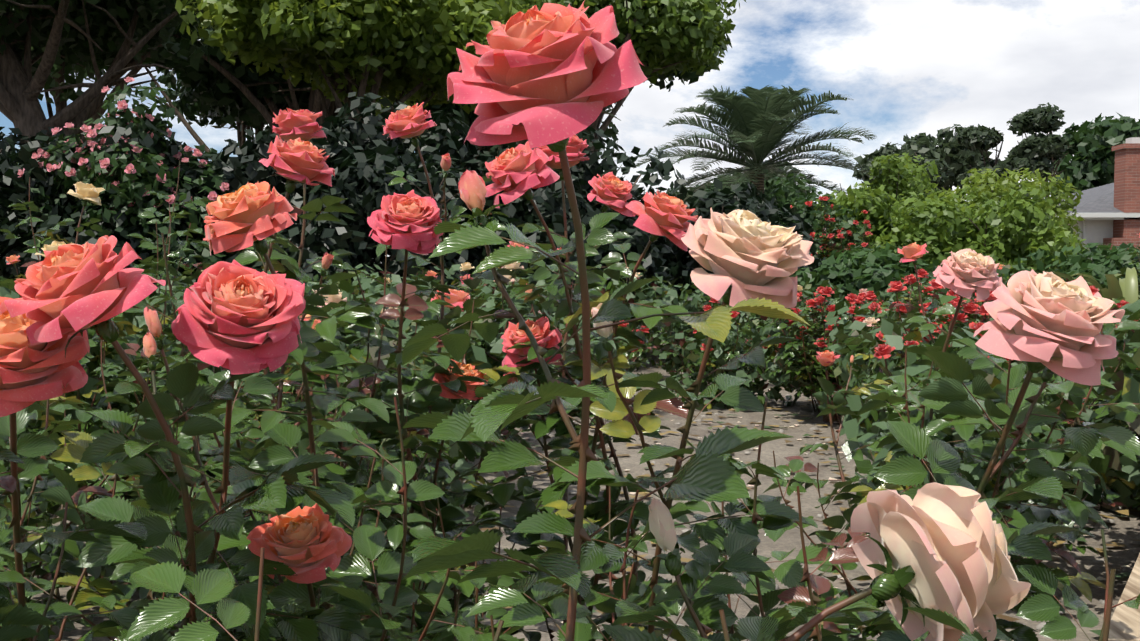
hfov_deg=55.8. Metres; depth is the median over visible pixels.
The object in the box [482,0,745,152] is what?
tree
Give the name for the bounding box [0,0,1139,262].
sky
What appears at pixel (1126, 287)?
flax plant
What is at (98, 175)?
climbing rose
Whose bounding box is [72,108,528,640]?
rose bush
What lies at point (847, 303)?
rose bush
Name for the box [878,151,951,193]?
tree
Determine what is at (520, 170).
rose bush
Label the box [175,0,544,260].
yellow green tree
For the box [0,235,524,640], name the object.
rose bush
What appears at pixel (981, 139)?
tree
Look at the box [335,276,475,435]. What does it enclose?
rose bush
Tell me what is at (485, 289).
rose bush
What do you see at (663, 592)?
rose bush
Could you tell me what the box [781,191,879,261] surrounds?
red flower shrub
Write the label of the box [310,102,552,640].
rose bush
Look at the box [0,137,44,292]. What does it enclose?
dark hedge
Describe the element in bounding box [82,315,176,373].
rose bush
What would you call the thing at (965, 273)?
rose bush
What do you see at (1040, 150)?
tree
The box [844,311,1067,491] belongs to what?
rose bush
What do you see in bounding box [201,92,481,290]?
dark hedge
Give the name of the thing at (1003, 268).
rose bush
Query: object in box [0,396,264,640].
rose bush
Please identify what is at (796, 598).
rose bush
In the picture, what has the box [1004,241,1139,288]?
shrub
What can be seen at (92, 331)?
rose bush
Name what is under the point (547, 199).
dark hedge
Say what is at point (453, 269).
rose bush
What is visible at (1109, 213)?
house
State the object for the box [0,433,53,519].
rose bush
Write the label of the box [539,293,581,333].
rose bush
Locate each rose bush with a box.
[0,160,213,602]
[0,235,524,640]
[0,255,25,296]
[0,271,417,640]
[0,277,21,298]
[0,335,213,637]
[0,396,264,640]
[0,400,110,571]
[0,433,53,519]
[0,502,153,640]
[8,327,149,510]
[22,339,261,595]
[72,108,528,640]
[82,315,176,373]
[104,288,346,585]
[123,264,355,458]
[125,0,1115,640]
[174,298,484,562]
[192,281,475,637]
[246,503,685,640]
[262,269,423,385]
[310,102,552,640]
[311,269,416,303]
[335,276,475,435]
[343,241,561,509]
[346,253,478,298]
[352,274,434,314]
[363,490,692,640]
[423,279,536,386]
[426,208,813,640]
[451,262,566,383]
[464,134,699,640]
[471,247,575,341]
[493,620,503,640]
[534,315,659,396]
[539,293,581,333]
[580,267,666,371]
[602,269,1139,640]
[632,273,747,384]
[658,297,770,411]
[660,297,750,369]
[740,278,849,386]
[746,293,885,411]
[749,292,840,367]
[756,286,900,421]
[757,249,1139,640]
[769,486,868,640]
[810,196,877,271]
[824,300,989,447]
[839,288,892,317]
[841,242,1139,562]
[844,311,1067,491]
[848,273,945,321]
[851,279,996,410]
[854,302,1012,439]
[869,292,977,313]
[873,309,931,345]
[887,269,991,333]
[923,260,1017,304]
[986,300,1130,334]
[1035,327,1139,489]
[1041,360,1139,509]
[1065,269,1139,516]
[1089,286,1137,326]
[1099,233,1139,294]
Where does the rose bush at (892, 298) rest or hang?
on the ground
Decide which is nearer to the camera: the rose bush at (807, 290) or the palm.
the rose bush at (807, 290)
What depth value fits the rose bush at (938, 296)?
8.63 m
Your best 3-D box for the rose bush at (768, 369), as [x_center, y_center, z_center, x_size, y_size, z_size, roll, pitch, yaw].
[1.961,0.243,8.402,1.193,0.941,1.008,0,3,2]
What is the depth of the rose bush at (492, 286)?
8.68 m
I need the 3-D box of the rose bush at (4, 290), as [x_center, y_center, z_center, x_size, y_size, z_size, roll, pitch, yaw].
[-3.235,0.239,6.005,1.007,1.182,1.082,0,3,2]
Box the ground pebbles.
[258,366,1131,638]
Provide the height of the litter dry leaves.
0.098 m
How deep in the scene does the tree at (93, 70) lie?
26.27 m
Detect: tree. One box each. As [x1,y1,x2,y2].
[0,0,213,146]
[16,44,66,76]
[32,60,108,93]
[44,0,227,133]
[77,42,458,161]
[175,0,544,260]
[179,37,336,132]
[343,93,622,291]
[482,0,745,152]
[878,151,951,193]
[955,124,1005,187]
[993,102,1071,199]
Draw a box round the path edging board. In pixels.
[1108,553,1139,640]
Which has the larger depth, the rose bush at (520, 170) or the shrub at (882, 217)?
the shrub at (882, 217)
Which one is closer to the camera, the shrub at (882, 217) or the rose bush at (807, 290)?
the rose bush at (807, 290)
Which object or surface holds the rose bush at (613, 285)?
on the ground
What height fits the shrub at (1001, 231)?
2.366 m
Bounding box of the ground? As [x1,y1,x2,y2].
[2,274,1139,640]
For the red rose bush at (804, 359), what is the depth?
7.83 m
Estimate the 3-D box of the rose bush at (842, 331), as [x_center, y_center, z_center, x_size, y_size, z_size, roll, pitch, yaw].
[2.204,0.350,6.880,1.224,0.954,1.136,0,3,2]
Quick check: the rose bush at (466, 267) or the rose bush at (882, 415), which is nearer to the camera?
the rose bush at (882, 415)
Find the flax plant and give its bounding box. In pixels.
[963,267,1137,355]
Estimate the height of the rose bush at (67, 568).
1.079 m
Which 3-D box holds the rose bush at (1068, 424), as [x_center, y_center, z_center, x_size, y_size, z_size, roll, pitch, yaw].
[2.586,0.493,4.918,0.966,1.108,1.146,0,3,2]
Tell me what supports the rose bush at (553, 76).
on the ground
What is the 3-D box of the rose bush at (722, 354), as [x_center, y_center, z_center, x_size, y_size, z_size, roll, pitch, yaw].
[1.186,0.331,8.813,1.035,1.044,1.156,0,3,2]
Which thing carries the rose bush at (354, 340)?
on the ground
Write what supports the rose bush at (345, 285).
on the ground
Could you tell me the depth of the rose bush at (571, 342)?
8.14 m
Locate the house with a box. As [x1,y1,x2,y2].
[1052,137,1139,260]
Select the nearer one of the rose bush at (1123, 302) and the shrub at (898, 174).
the rose bush at (1123, 302)
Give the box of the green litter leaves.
[362,398,1130,635]
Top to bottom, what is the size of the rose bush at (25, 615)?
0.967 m
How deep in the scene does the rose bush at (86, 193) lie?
3.58 m
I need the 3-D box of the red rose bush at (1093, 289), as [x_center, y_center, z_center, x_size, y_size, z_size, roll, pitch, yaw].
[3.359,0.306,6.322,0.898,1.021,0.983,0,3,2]
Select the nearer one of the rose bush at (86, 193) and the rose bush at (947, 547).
the rose bush at (947, 547)
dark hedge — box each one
[0,108,241,286]
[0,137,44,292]
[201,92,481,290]
[395,109,526,214]
[455,127,711,345]
[632,178,825,326]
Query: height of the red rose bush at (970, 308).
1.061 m
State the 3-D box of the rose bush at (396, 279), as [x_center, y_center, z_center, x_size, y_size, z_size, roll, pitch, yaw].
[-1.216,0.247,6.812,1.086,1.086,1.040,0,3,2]
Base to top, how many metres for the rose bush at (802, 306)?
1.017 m
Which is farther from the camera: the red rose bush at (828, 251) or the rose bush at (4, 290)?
the red rose bush at (828, 251)
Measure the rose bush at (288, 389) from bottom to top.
1.074 m
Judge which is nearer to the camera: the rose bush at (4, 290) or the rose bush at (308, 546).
the rose bush at (308, 546)
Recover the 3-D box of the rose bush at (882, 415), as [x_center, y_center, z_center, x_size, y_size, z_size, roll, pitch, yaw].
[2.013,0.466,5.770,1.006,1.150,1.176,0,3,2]
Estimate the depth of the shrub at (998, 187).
19.92 m
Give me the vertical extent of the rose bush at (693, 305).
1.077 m
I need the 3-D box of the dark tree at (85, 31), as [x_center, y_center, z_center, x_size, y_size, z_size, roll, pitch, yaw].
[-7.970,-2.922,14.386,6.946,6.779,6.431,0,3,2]
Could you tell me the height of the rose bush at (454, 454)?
1.038 m
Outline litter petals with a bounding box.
[488,388,1132,630]
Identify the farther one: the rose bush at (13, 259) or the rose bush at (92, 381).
the rose bush at (13, 259)
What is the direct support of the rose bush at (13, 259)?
on the ground
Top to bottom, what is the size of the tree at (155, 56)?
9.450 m
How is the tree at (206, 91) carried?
on the ground
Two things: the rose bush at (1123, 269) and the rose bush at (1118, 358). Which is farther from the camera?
the rose bush at (1123, 269)
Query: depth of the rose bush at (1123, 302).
6.37 m
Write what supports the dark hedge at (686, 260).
on the ground
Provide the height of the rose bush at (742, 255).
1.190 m
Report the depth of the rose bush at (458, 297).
3.04 m
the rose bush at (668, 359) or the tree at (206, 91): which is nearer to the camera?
the rose bush at (668, 359)
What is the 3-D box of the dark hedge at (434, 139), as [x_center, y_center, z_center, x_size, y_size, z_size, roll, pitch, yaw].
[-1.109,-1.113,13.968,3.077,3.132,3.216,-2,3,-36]
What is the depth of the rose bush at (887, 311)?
7.74 m
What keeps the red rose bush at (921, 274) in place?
on the ground
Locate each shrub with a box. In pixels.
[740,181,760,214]
[759,173,818,230]
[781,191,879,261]
[789,241,1006,315]
[806,181,973,265]
[812,153,994,220]
[875,183,1089,281]
[931,167,1084,270]
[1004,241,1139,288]
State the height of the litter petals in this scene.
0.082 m
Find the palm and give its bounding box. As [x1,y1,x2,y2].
[635,85,876,202]
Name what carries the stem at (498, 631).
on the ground
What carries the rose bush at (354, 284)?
on the ground
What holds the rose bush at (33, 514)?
on the ground
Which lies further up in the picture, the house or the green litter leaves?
the house
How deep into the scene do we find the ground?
5.00 m
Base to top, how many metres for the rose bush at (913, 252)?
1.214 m
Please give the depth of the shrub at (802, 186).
19.66 m
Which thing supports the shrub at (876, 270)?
on the ground
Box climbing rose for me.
[17,76,252,288]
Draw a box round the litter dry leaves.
[138,365,1139,635]
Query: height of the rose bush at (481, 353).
1.245 m
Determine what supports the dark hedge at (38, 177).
on the ground
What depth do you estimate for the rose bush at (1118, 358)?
5.22 m

